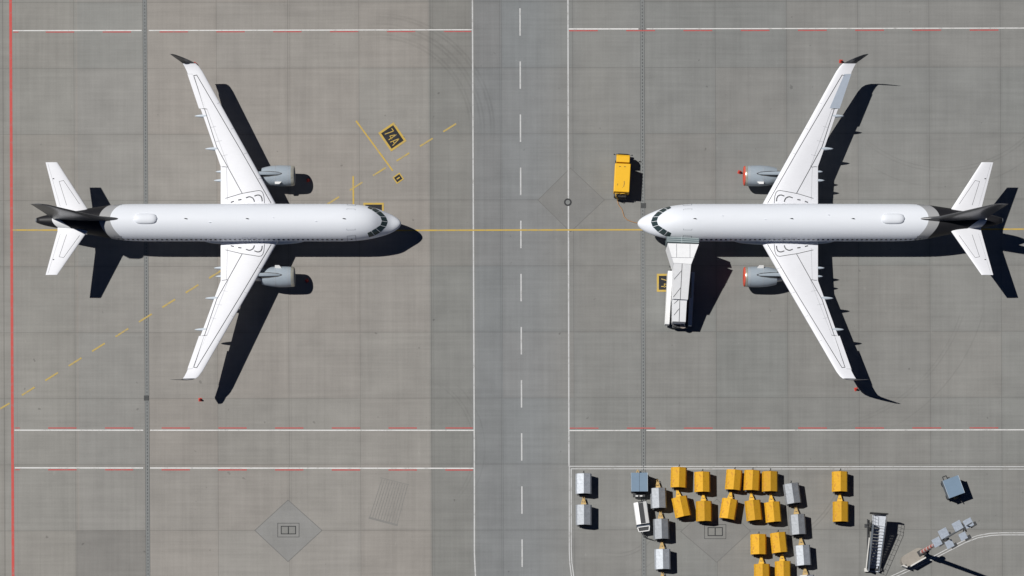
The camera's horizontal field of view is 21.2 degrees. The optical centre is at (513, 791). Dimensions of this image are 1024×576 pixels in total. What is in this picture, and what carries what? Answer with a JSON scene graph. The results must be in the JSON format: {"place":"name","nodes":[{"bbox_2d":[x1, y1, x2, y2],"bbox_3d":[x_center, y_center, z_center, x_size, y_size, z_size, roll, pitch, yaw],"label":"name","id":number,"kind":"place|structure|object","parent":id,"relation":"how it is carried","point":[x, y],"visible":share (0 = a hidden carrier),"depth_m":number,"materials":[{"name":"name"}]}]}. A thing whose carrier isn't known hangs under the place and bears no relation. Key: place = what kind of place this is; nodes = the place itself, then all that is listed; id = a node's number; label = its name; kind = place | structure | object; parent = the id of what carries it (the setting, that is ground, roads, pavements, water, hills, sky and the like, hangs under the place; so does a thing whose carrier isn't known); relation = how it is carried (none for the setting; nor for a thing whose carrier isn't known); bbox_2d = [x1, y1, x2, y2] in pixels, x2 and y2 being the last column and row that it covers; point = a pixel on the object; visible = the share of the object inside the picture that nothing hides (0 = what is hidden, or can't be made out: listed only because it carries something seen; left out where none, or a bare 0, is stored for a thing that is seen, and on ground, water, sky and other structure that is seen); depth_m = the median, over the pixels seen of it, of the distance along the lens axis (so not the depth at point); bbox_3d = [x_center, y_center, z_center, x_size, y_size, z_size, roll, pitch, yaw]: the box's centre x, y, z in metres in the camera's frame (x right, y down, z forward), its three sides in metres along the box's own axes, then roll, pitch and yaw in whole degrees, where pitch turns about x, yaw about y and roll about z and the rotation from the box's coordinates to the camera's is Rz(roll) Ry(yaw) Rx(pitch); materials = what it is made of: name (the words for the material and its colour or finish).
{"place":"outdoors","nodes":[
{"label":"outdoors","id":0,"kind":"place"},
{"bbox_2d":[0,0,1023,575],"bbox_3d":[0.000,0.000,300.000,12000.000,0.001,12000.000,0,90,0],"label":"ground","id":1,"kind":"structure","parent":0,"point":[382,332],"depth_m":300.00,"materials":[{"name":"concrete"}]},
{"bbox_2d":[9,0,13,575],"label":"red border line","id":2,"kind":"object","parent":1,"relation":"on","point":[11,280],"visible":1,"depth_m":299.99,"materials":[{"name":"paint"}]},
{"bbox_2d":[143,0,149,575],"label":"drain channel","id":3,"kind":"object","parent":1,"relation":"on","point":[146,305],"visible":0.95,"depth_m":300.00,"materials":[{"name":"metal"}]},
{"bbox_2d":[31,54,400,379],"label":"airliner","id":4,"kind":"object","parent":1,"relation":"on","point":[248,224],"visible":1,"depth_m":295.07,"materials":[{"name":"paint"}]},
{"bbox_2d":[347,235,355,240],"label":"cabin door","id":5,"kind":"structure","parent":4,"relation":"in","point":[349,238],"depth_m":295.43,"materials":[{"name":"paint"}]},
{"bbox_2d":[372,228,379,234],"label":"cockpit window","id":6,"kind":"structure","parent":4,"relation":"in","point":[375,231],"depth_m":295.29,"materials":[{"name":"black glass"}]},
{"bbox_2d":[376,225,384,231],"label":"cockpit window","id":7,"kind":"structure","parent":4,"relation":"in","point":[380,228],"depth_m":295.36,"materials":[{"name":"black glass"}]},
{"bbox_2d":[0,123,455,409],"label":"yellow dashed line","id":8,"kind":"object","parent":1,"relation":"on","point":[217,272],"visible":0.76,"depth_m":299.99,"materials":[{"name":"paint"}]},
{"bbox_2d":[363,203,383,210],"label":"stand number marking","id":9,"kind":"object","parent":1,"relation":"on","point":[379,206],"visible":0.4,"depth_m":299.98,"materials":[{"name":"yellow paint"}]},
{"bbox_2d":[369,477,408,525],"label":"grooved patch","id":10,"kind":"object","parent":1,"relation":"on","point":[383,521],"visible":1,"depth_m":300.00,"materials":[{"name":"grey concrete"}]},
{"bbox_2d":[379,122,405,150],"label":"stand number marking","id":11,"kind":"object","parent":1,"relation":"on","point":[392,137],"visible":1,"depth_m":299.98,"materials":[{"name":"yellow paint"}]},
{"bbox_2d":[392,172,403,183],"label":"stop position marking","id":12,"kind":"object","parent":1,"relation":"on","point":[398,178],"visible":1,"depth_m":299.98,"materials":[{"name":"yellow paint"}]},
{"bbox_2d":[255,168,750,562],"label":"hatch slab","id":13,"kind":"structure","parent":1,"relation":"on","point":[586,198],"depth_m":300.00,"materials":[{"name":"concrete"}]},
{"bbox_2d":[281,526,295,533],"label":"floor hatch","id":14,"kind":"object","parent":13,"relation":"on","point":[288,529],"visible":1,"depth_m":299.99,"materials":[{"name":"metal"}]},
{"bbox_2d":[564,198,571,205],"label":"manhole","id":15,"kind":"object","parent":13,"relation":"on","point":[567,201],"visible":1,"depth_m":299.98,"materials":[{"name":"metal"}]},
{"bbox_2d":[696,494,711,522],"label":"baggage cart","id":16,"kind":"object","parent":13,"relation":"on","point":[703,510],"visible":1,"depth_m":298.41,"materials":[{"name":"metal"}]},
{"bbox_2d":[704,524,725,538],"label":"floor hatch","id":17,"kind":"object","parent":13,"relation":"on","point":[715,531],"visible":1,"depth_m":299.98,"materials":[{"name":"metal"}]},
{"bbox_2d":[719,492,737,520],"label":"baggage cart","id":18,"kind":"object","parent":13,"relation":"on","point":[728,509],"visible":1,"depth_m":298.41,"materials":[{"name":"metal"}]},
{"bbox_2d":[13,29,997,470],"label":"red dashed line","id":19,"kind":"object","parent":1,"relation":"on","point":[389,427],"visible":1,"depth_m":299.99,"materials":[{"name":"paint"}]},
{"bbox_2d":[13,28,1023,468],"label":"white stand line","id":20,"kind":"object","parent":1,"relation":"on","point":[449,430],"visible":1,"depth_m":299.99,"materials":[{"name":"paint"}]},
{"bbox_2d":[13,120,1023,230],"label":"yellow taxi line","id":21,"kind":"object","parent":1,"relation":"on","point":[493,229],"visible":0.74,"depth_m":299.98,"materials":[{"name":"paint"}]},
{"bbox_2d":[519,8,522,566],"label":"road centre dash","id":22,"kind":"object","parent":1,"relation":"on","point":[521,298],"visible":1,"depth_m":299.99,"materials":[{"name":"white paint"}]},
{"bbox_2d":[576,496,591,526],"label":"baggage cart","id":23,"kind":"object","parent":1,"relation":"on","point":[583,514],"visible":1,"depth_m":298.41,"materials":[{"name":"metal"}]},
{"bbox_2d":[576,471,591,495],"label":"baggage cart","id":24,"kind":"object","parent":1,"relation":"on","point":[583,484],"visible":1,"depth_m":298.39,"materials":[{"name":"metal"}]},
{"bbox_2d":[613,153,632,200],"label":"utility truck","id":25,"kind":"object","parent":1,"relation":"on","point":[622,177],"visible":1,"depth_m":297.73,"materials":[{"name":"metal"}]},
{"bbox_2d":[631,470,647,498],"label":"box trailer","id":26,"kind":"object","parent":1,"relation":"on","point":[639,484],"visible":1,"depth_m":298.03,"materials":[{"name":"metal"}]},
{"bbox_2d":[640,0,645,575],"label":"drain channel","id":27,"kind":"object","parent":1,"relation":"on","point":[642,153],"visible":0.98,"depth_m":300.00,"materials":[{"name":"metal"}]},
{"bbox_2d":[633,501,652,539],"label":"striped roof trailer","id":28,"kind":"object","parent":1,"relation":"on","point":[641,516],"visible":1,"depth_m":298.44,"materials":[{"name":"white paint"}]},
{"bbox_2d":[650,480,666,509],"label":"baggage cart","id":29,"kind":"object","parent":1,"relation":"on","point":[658,496],"visible":1,"depth_m":298.41,"materials":[{"name":"metal"}]},
{"bbox_2d":[653,510,669,540],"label":"baggage cart","id":30,"kind":"object","parent":1,"relation":"on","point":[660,528],"visible":1,"depth_m":298.42,"materials":[{"name":"metal"}]},
{"bbox_2d":[657,274,666,291],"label":"stand number marking","id":31,"kind":"object","parent":1,"relation":"on","point":[661,282],"visible":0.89,"depth_m":299.98,"materials":[{"name":"yellow paint"}]},
{"bbox_2d":[654,542,670,570],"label":"baggage cart","id":32,"kind":"object","parent":1,"relation":"on","point":[662,556],"visible":1,"depth_m":298.41,"materials":[{"name":"metal"}]},
{"bbox_2d":[670,465,686,488],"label":"baggage cart","id":33,"kind":"object","parent":1,"relation":"on","point":[678,477],"visible":1,"depth_m":298.40,"materials":[{"name":"metal"}]},
{"bbox_2d":[664,236,698,328],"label":"covered boarding stairs","id":34,"kind":"structure","parent":1,"relation":"on","point":[681,252],"depth_m":295.53,"materials":[{"name":"metal"}]},
{"bbox_2d":[672,489,690,519],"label":"baggage cart","id":35,"kind":"object","parent":1,"relation":"on","point":[681,507],"visible":1,"depth_m":298.41,"materials":[{"name":"metal"}]},
{"bbox_2d":[694,469,709,493],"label":"baggage cart","id":36,"kind":"object","parent":1,"relation":"on","point":[702,482],"visible":1,"depth_m":298.38,"materials":[{"name":"metal"}]},
{"bbox_2d":[725,467,741,491],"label":"baggage cart","id":37,"kind":"object","parent":1,"relation":"on","point":[733,481],"visible":1,"depth_m":298.39,"materials":[{"name":"metal"}]},
{"bbox_2d":[472,0,1023,575],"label":"white edge line","id":38,"kind":"object","parent":1,"relation":"on","point":[568,364],"visible":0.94,"depth_m":299.99,"materials":[{"name":"paint"}]},
{"bbox_2d":[744,467,759,491],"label":"baggage cart","id":39,"kind":"object","parent":1,"relation":"on","point":[752,480],"visible":1,"depth_m":298.39,"materials":[{"name":"metal"}]},
{"bbox_2d":[744,492,761,522],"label":"baggage cart","id":40,"kind":"object","parent":1,"relation":"on","point":[753,510],"visible":1,"depth_m":298.41,"materials":[{"name":"metal"}]},
{"bbox_2d":[750,532,766,555],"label":"baggage cart","id":41,"kind":"object","parent":1,"relation":"on","point":[758,544],"visible":1,"depth_m":298.40,"materials":[{"name":"metal"}]},
{"bbox_2d":[754,556,769,575],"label":"baggage cart","id":42,"kind":"object","parent":1,"relation":"on","point":[761,568],"visible":1,"depth_m":298.42,"materials":[{"name":"metal"}]},
{"bbox_2d":[762,469,777,492],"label":"baggage cart","id":43,"kind":"object","parent":1,"relation":"on","point":[769,481],"visible":1,"depth_m":298.38,"materials":[{"name":"metal"}]},
{"bbox_2d":[764,494,781,523],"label":"baggage cart","id":44,"kind":"object","parent":1,"relation":"on","point":[772,511],"visible":1,"depth_m":298.40,"materials":[{"name":"metal"}]},
{"bbox_2d":[770,530,787,554],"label":"baggage cart","id":45,"kind":"object","parent":1,"relation":"on","point":[778,539],"visible":1,"depth_m":298.39,"materials":[{"name":"metal"}]},
{"bbox_2d":[775,554,790,575],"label":"baggage cart","id":46,"kind":"object","parent":1,"relation":"on","point":[782,567],"visible":1,"depth_m":298.39,"materials":[{"name":"metal"}]},
{"bbox_2d":[783,481,800,505],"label":"baggage cart","id":47,"kind":"object","parent":1,"relation":"on","point":[792,496],"visible":1,"depth_m":298.39,"materials":[{"name":"metal"}]},
{"bbox_2d":[789,506,805,536],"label":"baggage cart","id":48,"kind":"object","parent":1,"relation":"on","point":[797,521],"visible":1,"depth_m":298.41,"materials":[{"name":"metal"}]},
{"bbox_2d":[794,537,810,566],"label":"baggage cart","id":49,"kind":"object","parent":1,"relation":"on","point":[802,552],"visible":1,"depth_m":298.41,"materials":[{"name":"metal"}]},
{"bbox_2d":[799,568,813,575],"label":"baggage cart","id":50,"kind":"object","parent":1,"relation":"on","point":[805,572],"visible":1,"depth_m":299.52,"materials":[{"name":"metal"}]},
{"bbox_2d":[638,54,1007,379],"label":"airliner","id":51,"kind":"object","parent":1,"relation":"on","point":[790,224],"visible":1,"depth_m":295.06,"materials":[{"name":"paint"}]},
{"bbox_2d":[653,225,661,231],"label":"cockpit window","id":52,"kind":"structure","parent":51,"relation":"in","point":[657,228],"depth_m":295.36,"materials":[{"name":"black glass"}]},
{"bbox_2d":[832,469,847,492],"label":"baggage cart","id":53,"kind":"object","parent":1,"relation":"on","point":[839,481],"visible":1,"depth_m":298.38,"materials":[{"name":"metal"}]},
{"bbox_2d":[833,493,848,522],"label":"baggage cart","id":54,"kind":"object","parent":1,"relation":"on","point":[840,510],"visible":1,"depth_m":298.41,"materials":[{"name":"metal"}]},
{"bbox_2d":[864,512,887,572],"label":"open passenger stairs","id":55,"kind":"structure","parent":1,"relation":"on","point":[879,520],"depth_m":298.32,"materials":[{"name":"metal"}]},
{"bbox_2d":[900,548,925,568],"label":"mast plinth","id":56,"kind":"structure","parent":1,"relation":"on","point":[912,558],"depth_m":298.75,"materials":[{"name":"concrete"}]},
{"bbox_2d":[920,517,976,554],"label":"floodlight mast","id":57,"kind":"object","parent":56,"relation":"on","point":[945,534],"visible":1,"depth_m":281.89,"materials":[{"name":"metal"}]},
{"bbox_2d":[941,475,964,502],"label":"box trailer","id":58,"kind":"object","parent":1,"relation":"on","point":[953,487],"visible":1,"depth_m":298.03,"materials":[{"name":"metal"}]}
]}

